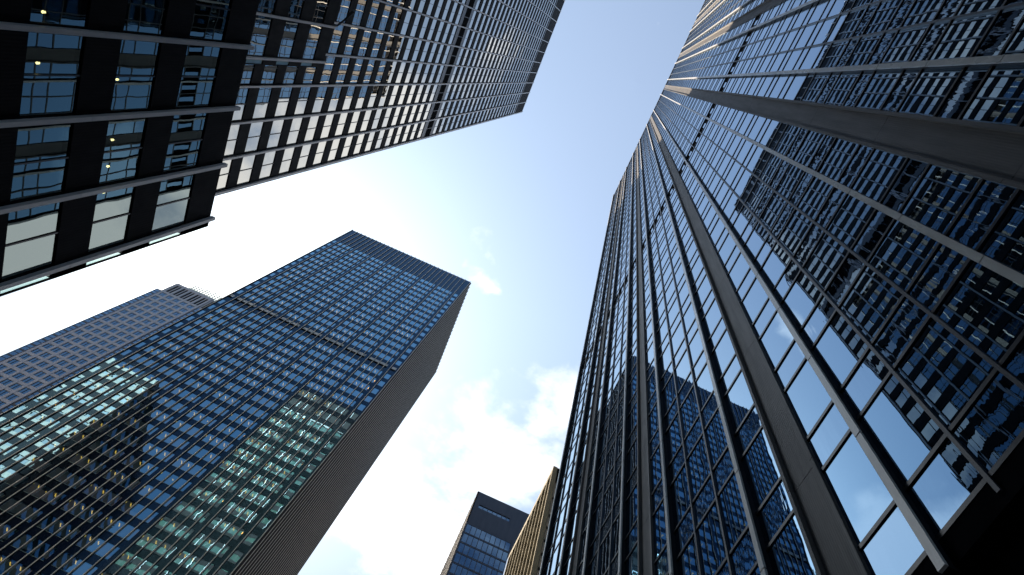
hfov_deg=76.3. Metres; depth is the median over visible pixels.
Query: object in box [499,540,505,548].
window
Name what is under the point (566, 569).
window
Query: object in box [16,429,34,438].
window
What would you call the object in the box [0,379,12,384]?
window
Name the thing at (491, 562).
window
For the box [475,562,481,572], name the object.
window
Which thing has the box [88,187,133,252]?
window
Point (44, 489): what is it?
window
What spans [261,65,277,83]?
window
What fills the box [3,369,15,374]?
window
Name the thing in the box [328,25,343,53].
window
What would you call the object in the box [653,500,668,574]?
window
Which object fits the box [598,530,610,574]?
window
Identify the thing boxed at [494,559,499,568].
window
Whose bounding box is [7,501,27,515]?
window
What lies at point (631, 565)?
window
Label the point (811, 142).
window
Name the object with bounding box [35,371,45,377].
window
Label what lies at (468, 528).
window
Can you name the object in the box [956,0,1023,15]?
window
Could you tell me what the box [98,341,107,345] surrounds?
window
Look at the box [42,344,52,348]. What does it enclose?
window
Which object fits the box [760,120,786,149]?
window
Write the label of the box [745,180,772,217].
window
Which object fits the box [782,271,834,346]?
window
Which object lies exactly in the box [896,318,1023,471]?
window
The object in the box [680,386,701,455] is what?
window
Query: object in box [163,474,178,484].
window
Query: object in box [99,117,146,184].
window
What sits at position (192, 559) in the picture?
window
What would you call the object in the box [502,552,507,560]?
window
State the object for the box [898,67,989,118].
window
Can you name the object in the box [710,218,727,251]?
window
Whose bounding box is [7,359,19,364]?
window
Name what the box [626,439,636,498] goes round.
window
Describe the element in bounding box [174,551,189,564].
window
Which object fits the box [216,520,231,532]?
window
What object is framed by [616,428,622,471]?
window
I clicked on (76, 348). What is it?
window
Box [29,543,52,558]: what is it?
window
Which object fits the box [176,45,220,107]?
window
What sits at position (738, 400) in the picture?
window
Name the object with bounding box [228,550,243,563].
window
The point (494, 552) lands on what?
window
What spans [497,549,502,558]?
window
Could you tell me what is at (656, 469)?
window
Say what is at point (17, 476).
window
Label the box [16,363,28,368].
window
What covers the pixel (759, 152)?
window
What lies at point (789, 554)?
window
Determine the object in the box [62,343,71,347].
window
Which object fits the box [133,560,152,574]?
window
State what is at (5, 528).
window
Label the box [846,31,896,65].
window
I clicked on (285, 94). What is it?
window
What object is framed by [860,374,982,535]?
window
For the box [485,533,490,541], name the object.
window
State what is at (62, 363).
window
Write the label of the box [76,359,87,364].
window
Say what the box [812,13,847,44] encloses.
window
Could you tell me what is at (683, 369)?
window
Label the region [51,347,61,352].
window
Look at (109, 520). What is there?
window
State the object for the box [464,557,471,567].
window
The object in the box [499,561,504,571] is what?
window
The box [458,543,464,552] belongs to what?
window
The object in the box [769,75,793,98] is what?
window
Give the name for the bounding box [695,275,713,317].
window
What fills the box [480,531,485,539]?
window
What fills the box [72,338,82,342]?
window
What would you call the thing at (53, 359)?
window
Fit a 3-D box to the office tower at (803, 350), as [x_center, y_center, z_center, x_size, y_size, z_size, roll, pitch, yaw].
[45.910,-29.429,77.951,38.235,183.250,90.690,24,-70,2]
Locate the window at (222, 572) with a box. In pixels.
[216,568,227,574]
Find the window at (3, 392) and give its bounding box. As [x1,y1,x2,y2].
[0,390,8,395]
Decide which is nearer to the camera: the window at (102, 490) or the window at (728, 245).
the window at (728, 245)
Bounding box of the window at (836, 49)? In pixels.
[820,38,858,67]
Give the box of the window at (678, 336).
[671,322,685,366]
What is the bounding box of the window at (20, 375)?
[13,373,25,378]
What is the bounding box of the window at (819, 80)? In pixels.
[801,73,839,102]
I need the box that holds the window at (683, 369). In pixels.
[675,350,692,405]
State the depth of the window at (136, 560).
90.70 m
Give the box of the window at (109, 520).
[98,516,115,528]
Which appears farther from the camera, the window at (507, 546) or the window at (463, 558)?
the window at (507, 546)
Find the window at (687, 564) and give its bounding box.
[677,536,698,574]
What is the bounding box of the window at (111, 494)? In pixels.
[99,491,117,503]
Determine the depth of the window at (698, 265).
36.34 m
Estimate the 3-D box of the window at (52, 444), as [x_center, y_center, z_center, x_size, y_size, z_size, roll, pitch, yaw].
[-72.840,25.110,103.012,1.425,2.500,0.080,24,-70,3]
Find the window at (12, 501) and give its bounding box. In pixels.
[0,498,19,510]
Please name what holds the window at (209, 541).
in the office tower at (251, 428)
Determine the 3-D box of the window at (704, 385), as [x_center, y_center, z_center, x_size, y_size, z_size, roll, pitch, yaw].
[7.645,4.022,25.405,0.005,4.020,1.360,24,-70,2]
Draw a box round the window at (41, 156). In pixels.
[10,123,72,201]
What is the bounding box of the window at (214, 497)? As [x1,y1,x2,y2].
[205,493,220,504]
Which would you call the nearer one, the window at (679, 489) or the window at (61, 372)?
the window at (679, 489)
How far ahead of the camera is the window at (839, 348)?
15.84 m
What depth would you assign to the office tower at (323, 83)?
75.49 m
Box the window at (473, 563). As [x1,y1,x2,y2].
[470,560,475,569]
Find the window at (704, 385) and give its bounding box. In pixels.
[696,364,717,426]
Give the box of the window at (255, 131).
[245,122,263,152]
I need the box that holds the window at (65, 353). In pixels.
[59,351,70,356]
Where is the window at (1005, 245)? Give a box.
[979,190,1023,274]
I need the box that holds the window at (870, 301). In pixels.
[840,266,927,365]
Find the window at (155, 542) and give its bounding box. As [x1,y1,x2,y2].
[144,537,162,551]
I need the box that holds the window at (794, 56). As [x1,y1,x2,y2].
[783,48,808,70]
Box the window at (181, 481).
[171,478,186,488]
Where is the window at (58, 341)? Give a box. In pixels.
[54,339,63,343]
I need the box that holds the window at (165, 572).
[161,570,171,574]
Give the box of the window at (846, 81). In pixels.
[824,71,872,106]
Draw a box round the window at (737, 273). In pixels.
[728,253,754,300]
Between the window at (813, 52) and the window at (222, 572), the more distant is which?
the window at (222, 572)
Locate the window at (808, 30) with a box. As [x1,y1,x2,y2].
[794,21,822,48]
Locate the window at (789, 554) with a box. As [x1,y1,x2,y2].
[767,514,816,574]
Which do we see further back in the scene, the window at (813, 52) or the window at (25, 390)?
the window at (25, 390)
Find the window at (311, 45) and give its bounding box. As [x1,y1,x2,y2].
[303,25,321,58]
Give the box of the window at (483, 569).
[480,564,486,574]
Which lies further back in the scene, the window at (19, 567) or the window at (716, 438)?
the window at (19, 567)
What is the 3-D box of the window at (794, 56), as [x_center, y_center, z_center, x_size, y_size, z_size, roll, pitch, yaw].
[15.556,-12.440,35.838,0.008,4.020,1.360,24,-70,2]
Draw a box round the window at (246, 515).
[239,509,253,520]
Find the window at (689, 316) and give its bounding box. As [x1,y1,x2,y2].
[683,303,697,342]
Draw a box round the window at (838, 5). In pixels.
[827,0,854,16]
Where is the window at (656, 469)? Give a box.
[651,445,662,512]
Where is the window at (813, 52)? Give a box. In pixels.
[799,44,830,69]
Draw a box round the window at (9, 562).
[0,558,16,574]
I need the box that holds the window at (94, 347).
[88,345,98,350]
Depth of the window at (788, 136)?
29.68 m
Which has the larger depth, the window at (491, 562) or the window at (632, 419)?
the window at (491, 562)
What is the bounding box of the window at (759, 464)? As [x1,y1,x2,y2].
[742,428,791,545]
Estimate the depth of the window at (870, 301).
15.34 m
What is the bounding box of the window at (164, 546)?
[153,541,171,555]
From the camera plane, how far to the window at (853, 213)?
18.72 m
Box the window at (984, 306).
[935,260,1023,382]
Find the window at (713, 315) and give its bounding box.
[703,299,725,351]
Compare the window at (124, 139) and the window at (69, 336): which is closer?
the window at (124, 139)
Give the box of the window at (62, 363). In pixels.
[57,360,67,365]
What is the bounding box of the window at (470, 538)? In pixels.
[466,536,472,544]
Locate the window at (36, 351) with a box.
[31,349,41,353]
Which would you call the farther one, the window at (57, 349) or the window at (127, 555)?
the window at (57, 349)
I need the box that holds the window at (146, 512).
[136,507,152,520]
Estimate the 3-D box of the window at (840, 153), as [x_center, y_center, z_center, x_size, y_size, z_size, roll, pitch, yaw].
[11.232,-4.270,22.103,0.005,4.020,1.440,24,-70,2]
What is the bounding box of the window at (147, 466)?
[137,462,153,472]
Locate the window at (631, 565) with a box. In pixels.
[625,545,637,574]
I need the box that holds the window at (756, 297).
[742,278,775,337]
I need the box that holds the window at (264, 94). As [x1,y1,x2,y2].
[253,88,271,118]
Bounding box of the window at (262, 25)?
[248,16,271,55]
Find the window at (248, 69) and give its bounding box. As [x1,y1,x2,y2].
[240,64,253,83]
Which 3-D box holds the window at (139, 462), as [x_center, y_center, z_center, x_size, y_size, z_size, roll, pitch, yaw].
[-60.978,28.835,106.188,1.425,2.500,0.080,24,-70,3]
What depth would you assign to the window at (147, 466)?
106.13 m
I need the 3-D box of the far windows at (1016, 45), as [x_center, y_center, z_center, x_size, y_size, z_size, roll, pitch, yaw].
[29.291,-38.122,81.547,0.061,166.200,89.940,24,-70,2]
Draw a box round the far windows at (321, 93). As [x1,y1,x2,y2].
[246,0,555,169]
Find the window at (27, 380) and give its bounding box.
[22,377,34,382]
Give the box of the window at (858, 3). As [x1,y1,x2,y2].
[852,0,878,8]
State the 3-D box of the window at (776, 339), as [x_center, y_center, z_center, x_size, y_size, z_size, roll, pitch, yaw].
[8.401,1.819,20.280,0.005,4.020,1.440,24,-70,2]
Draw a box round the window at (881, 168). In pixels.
[852,149,927,211]
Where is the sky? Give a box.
[0,0,704,574]
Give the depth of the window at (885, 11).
24.18 m
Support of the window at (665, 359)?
in the office tower at (803, 350)
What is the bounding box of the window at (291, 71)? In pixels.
[283,66,297,83]
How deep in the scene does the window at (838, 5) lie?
31.52 m
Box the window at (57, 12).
[30,0,89,27]
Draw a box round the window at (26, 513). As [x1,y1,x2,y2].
[16,506,37,519]
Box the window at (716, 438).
[705,409,732,491]
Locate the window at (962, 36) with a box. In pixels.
[929,7,1023,59]
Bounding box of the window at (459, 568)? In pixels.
[455,566,462,574]
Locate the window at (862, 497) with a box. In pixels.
[823,432,923,574]
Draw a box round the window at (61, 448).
[50,444,68,454]
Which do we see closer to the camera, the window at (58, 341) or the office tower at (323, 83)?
the office tower at (323, 83)
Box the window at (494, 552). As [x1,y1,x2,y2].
[491,547,497,556]
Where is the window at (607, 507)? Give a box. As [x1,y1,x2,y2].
[601,482,612,542]
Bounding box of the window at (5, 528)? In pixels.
[0,524,12,536]
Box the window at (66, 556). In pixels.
[52,553,72,567]
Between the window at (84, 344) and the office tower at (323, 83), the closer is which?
the office tower at (323, 83)
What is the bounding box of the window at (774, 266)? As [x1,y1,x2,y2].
[761,243,799,300]
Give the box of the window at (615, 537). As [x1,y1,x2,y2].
[611,514,619,574]
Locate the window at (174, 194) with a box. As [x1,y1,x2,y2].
[151,174,193,232]
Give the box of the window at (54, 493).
[41,489,60,502]
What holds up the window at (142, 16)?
in the office block
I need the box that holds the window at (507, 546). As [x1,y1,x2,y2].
[504,542,509,550]
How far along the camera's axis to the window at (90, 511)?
94.93 m
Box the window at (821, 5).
[807,0,834,23]
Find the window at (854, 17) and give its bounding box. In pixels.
[834,3,878,40]
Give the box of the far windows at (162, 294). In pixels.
[159,293,186,305]
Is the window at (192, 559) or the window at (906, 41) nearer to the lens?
the window at (906, 41)
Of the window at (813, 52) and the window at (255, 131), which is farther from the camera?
the window at (255, 131)
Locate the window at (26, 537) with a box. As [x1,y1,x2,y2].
[10,534,32,548]
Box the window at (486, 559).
[483,555,489,564]
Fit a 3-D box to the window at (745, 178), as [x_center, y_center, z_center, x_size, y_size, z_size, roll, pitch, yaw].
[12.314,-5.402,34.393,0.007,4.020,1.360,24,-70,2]
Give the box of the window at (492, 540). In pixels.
[489,535,495,544]
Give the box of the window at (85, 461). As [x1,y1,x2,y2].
[75,456,93,467]
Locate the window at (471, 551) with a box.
[468,548,474,556]
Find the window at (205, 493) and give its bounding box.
[197,489,212,500]
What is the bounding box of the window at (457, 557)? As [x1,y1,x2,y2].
[454,553,460,562]
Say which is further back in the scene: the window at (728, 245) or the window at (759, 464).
the window at (728, 245)
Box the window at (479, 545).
[476,540,482,549]
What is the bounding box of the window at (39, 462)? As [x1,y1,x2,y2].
[27,458,46,469]
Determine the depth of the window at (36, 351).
202.18 m
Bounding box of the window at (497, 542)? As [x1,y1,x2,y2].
[494,538,500,546]
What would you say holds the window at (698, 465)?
in the office tower at (803, 350)
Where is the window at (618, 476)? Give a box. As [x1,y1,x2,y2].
[613,467,620,521]
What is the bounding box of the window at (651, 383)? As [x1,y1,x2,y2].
[647,369,656,412]
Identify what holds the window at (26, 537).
in the office tower at (251, 428)
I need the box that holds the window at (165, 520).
[155,516,170,528]
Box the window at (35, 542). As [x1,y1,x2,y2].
[19,538,42,553]
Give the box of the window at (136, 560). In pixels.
[123,556,143,570]
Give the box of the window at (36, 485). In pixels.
[24,481,42,493]
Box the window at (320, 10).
[312,0,328,22]
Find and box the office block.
[0,0,258,296]
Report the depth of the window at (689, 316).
33.06 m
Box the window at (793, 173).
[776,164,812,205]
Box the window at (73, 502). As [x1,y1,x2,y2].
[60,499,79,511]
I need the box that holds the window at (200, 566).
[191,559,208,573]
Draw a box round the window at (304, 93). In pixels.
[294,87,310,114]
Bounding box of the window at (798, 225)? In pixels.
[778,210,822,265]
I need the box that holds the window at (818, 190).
[798,177,845,227]
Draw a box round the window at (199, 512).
[189,508,205,520]
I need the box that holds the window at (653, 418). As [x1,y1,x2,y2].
[649,403,659,455]
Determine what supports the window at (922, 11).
in the office tower at (803, 350)
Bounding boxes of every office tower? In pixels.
[0,230,470,574]
[0,283,221,413]
[215,0,564,195]
[440,491,528,574]
[539,0,1023,574]
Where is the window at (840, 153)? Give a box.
[818,138,872,187]
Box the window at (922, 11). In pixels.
[902,0,961,26]
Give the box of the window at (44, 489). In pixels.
[32,485,52,497]
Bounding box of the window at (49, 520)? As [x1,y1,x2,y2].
[37,516,56,528]
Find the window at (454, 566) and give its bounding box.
[450,563,456,573]
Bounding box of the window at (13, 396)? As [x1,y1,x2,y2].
[5,394,18,400]
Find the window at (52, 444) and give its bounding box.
[41,441,59,450]
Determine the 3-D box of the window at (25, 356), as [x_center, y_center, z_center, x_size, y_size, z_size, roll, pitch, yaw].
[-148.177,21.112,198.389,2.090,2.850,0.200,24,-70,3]
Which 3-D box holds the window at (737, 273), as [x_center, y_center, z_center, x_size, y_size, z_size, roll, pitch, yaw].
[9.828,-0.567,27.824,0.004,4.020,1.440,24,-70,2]
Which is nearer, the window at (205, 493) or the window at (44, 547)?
the window at (44, 547)
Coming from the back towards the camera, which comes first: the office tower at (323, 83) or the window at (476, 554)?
the window at (476, 554)
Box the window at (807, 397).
[785,360,848,467]
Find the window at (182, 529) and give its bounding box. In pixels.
[172,524,189,537]
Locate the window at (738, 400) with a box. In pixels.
[724,371,761,455]
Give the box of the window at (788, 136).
[774,124,807,158]
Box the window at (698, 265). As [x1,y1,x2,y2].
[689,256,705,292]
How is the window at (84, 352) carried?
in the office tower at (32, 369)
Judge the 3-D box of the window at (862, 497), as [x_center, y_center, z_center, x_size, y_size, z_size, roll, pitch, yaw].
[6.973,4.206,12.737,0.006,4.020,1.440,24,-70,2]
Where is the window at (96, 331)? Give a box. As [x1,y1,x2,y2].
[92,329,101,333]
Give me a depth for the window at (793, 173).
26.39 m
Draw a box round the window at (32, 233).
[2,202,60,279]
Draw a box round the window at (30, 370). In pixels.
[25,367,36,372]
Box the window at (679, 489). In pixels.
[671,465,693,555]
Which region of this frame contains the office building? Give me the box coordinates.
[504,466,559,574]
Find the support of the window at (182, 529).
in the office tower at (251, 428)
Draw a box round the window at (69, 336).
[64,334,74,338]
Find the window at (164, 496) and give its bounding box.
[154,492,170,503]
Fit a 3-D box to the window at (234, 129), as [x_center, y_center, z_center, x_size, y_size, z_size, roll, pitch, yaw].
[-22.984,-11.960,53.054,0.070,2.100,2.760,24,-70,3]
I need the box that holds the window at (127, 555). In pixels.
[114,552,133,566]
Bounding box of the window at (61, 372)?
[54,370,65,375]
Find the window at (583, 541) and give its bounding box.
[578,528,586,574]
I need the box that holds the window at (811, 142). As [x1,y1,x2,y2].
[793,130,834,170]
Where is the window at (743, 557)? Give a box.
[719,472,756,574]
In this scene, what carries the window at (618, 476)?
in the office tower at (803, 350)
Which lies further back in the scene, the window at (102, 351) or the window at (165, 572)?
the window at (102, 351)
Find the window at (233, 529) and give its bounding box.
[225,524,239,537]
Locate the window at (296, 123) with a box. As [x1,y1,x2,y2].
[286,118,302,144]
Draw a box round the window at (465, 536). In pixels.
[461,533,467,542]
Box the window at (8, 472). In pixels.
[0,468,15,480]
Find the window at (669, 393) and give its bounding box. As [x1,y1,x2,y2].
[662,375,677,430]
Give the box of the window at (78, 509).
[68,502,88,515]
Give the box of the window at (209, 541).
[199,537,215,550]
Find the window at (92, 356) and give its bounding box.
[87,354,97,359]
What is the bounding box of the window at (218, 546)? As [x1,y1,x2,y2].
[208,541,225,554]
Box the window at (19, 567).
[4,563,26,574]
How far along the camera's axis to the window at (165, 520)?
98.25 m
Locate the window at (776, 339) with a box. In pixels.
[760,312,804,389]
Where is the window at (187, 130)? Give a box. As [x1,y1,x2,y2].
[163,113,206,172]
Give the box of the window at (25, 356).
[20,354,30,358]
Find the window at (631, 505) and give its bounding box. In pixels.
[625,485,636,558]
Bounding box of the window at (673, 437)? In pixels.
[666,414,684,484]
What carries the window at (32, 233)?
in the office block
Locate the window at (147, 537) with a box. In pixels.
[136,533,152,546]
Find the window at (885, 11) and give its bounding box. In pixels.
[863,0,913,34]
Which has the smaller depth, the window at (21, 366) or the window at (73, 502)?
the window at (73, 502)
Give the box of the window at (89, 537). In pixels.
[76,534,95,547]
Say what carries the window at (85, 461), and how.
in the office tower at (251, 428)
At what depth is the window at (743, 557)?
17.84 m
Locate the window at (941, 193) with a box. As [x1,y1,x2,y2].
[900,165,1016,249]
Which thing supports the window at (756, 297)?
in the office tower at (803, 350)
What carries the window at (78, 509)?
in the office tower at (251, 428)
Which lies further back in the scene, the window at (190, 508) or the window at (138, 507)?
the window at (190, 508)
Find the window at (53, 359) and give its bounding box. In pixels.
[48,357,59,361]
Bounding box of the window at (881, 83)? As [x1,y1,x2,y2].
[855,70,919,111]
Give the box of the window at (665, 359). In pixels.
[660,344,672,389]
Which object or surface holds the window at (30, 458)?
in the office tower at (251, 428)
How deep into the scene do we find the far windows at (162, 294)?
256.05 m
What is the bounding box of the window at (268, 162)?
[259,151,275,179]
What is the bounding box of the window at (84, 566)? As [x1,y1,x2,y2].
[71,562,92,574]
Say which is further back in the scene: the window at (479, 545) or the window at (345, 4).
the window at (479, 545)
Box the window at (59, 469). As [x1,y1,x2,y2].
[46,467,64,477]
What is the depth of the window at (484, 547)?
213.36 m
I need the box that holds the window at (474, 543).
[471,538,477,546]
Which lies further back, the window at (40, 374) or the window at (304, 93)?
the window at (40, 374)
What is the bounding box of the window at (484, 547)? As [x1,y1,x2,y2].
[481,542,487,551]
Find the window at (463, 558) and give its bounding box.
[459,555,465,564]
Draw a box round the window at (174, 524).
[163,520,180,532]
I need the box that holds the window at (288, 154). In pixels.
[279,147,294,173]
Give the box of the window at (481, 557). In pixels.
[478,552,484,561]
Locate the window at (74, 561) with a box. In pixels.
[60,557,82,572]
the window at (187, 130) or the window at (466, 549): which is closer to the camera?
the window at (187, 130)
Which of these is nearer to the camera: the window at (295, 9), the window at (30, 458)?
the window at (295, 9)
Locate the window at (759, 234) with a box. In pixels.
[744,222,774,268]
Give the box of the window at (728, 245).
[718,234,739,273]
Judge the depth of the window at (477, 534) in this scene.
218.05 m
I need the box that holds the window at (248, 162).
[237,155,255,184]
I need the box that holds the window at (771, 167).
[759,154,788,189]
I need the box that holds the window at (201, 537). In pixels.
[191,533,206,546]
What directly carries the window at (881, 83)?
in the office tower at (803, 350)
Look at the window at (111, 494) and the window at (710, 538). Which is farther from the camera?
the window at (111, 494)
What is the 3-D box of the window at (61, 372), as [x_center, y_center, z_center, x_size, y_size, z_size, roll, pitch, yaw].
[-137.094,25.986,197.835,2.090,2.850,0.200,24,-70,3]
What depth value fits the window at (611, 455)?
36.32 m
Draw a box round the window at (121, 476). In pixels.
[110,472,127,483]
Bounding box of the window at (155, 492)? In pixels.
[146,488,161,499]
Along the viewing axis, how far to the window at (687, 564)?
20.06 m
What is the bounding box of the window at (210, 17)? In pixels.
[189,0,230,40]
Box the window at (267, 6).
[258,0,275,13]
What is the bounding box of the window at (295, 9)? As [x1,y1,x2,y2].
[288,0,304,18]
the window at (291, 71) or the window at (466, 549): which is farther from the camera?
the window at (466, 549)
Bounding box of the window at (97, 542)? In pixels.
[84,537,104,552]
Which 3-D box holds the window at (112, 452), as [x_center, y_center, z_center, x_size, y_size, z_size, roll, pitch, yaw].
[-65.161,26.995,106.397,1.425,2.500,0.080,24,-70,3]
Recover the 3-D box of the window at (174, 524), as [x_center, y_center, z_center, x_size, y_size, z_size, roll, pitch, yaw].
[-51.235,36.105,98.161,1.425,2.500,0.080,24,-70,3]
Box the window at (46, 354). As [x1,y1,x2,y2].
[40,352,50,357]
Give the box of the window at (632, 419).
[627,402,636,451]
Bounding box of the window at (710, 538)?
[697,502,729,574]
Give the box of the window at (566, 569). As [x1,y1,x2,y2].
[563,557,570,574]
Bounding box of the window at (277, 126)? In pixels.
[267,120,283,148]
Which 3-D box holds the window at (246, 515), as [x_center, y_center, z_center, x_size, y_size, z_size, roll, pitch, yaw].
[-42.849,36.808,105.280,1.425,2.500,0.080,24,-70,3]
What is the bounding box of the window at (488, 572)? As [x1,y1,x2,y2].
[485,567,491,574]
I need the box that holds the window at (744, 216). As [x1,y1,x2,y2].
[732,206,756,244]
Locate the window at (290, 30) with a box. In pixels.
[278,21,298,57]
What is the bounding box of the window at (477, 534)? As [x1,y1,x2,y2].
[475,528,480,537]
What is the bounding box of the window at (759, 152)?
[746,147,770,176]
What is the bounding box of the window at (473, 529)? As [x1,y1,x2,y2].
[470,526,476,534]
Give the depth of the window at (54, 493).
95.21 m
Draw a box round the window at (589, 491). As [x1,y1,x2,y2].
[583,484,591,530]
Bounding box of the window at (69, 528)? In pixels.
[55,524,76,538]
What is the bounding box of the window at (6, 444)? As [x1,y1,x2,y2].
[0,441,12,451]
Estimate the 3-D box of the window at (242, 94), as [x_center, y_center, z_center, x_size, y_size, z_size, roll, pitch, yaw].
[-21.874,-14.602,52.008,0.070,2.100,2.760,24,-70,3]
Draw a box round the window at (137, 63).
[111,40,159,110]
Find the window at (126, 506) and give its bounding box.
[119,500,135,511]
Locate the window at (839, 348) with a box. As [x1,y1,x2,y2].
[813,312,888,416]
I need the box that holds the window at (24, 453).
[11,450,29,460]
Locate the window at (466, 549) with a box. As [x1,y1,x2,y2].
[463,545,469,554]
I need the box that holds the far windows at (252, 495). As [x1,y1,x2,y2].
[0,240,457,574]
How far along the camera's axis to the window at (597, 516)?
33.03 m
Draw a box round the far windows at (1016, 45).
[543,0,1023,574]
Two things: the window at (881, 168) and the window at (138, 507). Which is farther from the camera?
the window at (138, 507)
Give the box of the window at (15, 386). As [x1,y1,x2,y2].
[9,383,21,389]
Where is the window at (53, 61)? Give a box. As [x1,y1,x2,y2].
[20,32,83,116]
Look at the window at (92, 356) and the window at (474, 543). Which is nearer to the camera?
the window at (92, 356)
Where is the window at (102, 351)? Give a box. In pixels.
[97,349,107,354]
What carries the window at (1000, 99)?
in the office tower at (803, 350)
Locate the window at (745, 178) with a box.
[734,169,756,201]
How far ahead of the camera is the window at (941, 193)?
14.34 m
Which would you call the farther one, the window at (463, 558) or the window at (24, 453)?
the window at (463, 558)
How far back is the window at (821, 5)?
35.08 m
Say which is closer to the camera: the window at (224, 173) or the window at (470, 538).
the window at (224, 173)
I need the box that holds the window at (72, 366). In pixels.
[66,364,76,369]
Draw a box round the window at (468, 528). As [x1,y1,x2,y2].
[465,524,471,532]
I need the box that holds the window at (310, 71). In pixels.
[302,67,315,83]
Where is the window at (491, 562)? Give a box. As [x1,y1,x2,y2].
[488,557,494,566]
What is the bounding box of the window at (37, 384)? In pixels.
[31,381,42,387]
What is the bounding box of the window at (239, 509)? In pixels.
[231,505,245,516]
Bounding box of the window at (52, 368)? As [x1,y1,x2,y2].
[46,366,57,371]
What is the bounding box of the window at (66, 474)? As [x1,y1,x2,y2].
[55,470,73,481]
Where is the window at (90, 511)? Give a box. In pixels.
[78,507,97,519]
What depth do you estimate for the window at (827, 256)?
19.19 m
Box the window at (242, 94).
[232,88,248,120]
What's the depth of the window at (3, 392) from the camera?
182.88 m
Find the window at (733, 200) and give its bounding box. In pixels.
[722,193,742,225]
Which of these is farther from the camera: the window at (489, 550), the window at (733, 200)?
the window at (489, 550)
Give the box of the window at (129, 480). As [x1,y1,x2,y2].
[119,476,136,487]
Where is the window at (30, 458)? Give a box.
[19,454,37,464]
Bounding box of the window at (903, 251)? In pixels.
[869,220,967,310]
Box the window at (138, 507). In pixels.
[127,503,144,516]
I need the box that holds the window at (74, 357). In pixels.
[68,355,79,360]
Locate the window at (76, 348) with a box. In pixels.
[70,346,80,351]
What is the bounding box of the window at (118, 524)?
[106,520,125,533]
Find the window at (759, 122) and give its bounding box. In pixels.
[748,116,770,142]
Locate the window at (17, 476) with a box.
[3,472,24,484]
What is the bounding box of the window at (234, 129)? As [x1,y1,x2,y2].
[224,124,240,156]
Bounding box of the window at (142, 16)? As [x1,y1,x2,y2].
[123,0,167,34]
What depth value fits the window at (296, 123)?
63.19 m
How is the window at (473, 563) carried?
in the office tower at (488, 534)
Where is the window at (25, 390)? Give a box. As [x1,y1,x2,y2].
[18,388,30,393]
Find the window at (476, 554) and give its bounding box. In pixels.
[473,550,479,559]
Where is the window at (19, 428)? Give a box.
[7,425,26,434]
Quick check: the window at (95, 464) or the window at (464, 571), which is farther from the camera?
the window at (464, 571)
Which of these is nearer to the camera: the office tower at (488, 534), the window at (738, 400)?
the window at (738, 400)
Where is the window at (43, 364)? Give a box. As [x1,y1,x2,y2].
[37,362,48,367]
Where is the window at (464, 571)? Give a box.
[461,568,467,574]
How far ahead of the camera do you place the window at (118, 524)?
94.68 m
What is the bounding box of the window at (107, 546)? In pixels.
[94,542,114,556]
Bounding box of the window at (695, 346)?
[688,330,705,379]
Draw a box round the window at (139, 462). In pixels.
[129,458,145,469]
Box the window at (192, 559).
[182,554,199,569]
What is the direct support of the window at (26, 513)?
in the office tower at (251, 428)
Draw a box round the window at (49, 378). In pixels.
[43,376,54,381]
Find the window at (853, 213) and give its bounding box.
[827,194,892,259]
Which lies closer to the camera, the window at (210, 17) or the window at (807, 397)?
the window at (807, 397)
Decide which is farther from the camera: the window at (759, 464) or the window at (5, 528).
the window at (5, 528)
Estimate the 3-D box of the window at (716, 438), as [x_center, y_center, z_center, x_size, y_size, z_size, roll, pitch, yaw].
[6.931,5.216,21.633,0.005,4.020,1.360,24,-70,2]
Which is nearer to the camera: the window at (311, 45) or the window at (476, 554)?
the window at (311, 45)
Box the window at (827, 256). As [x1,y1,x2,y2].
[804,233,863,305]
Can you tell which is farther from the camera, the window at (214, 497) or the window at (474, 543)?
the window at (474, 543)
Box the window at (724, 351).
[712,329,740,395]
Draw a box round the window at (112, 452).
[104,447,120,457]
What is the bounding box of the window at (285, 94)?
[275,87,292,116]
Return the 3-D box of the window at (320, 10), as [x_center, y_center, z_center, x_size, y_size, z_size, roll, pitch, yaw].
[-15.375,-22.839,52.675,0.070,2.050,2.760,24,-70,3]
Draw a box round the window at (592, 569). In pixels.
[588,552,597,574]
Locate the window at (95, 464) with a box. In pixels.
[84,460,102,471]
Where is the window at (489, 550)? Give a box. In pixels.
[486,545,492,553]
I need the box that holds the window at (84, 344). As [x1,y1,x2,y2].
[80,342,89,346]
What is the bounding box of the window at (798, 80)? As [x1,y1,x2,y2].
[783,74,813,100]
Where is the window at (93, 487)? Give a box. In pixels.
[82,483,99,494]
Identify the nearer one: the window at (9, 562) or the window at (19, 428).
the window at (9, 562)
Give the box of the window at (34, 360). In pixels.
[29,358,39,363]
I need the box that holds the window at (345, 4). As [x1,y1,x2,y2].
[337,0,350,22]
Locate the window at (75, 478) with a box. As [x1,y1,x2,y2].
[63,474,82,486]
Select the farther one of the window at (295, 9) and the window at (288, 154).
the window at (288, 154)
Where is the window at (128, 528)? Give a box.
[115,524,134,537]
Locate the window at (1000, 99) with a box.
[960,65,1023,126]
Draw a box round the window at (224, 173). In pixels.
[216,160,231,190]
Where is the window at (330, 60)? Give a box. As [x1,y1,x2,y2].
[320,56,335,83]
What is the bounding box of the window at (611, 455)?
[604,442,614,493]
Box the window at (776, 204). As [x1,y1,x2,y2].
[760,193,793,237]
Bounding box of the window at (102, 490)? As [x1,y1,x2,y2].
[91,487,108,498]
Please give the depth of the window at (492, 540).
217.73 m
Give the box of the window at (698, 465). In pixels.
[687,435,714,525]
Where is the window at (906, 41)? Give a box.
[880,21,948,63]
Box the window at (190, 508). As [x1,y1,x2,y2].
[180,504,196,516]
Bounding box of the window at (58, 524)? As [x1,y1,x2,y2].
[45,519,65,533]
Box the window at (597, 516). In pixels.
[589,501,601,562]
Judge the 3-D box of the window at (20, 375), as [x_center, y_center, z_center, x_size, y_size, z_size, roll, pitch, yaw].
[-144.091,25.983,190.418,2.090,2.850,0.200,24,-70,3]
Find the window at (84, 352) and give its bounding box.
[78,350,89,355]

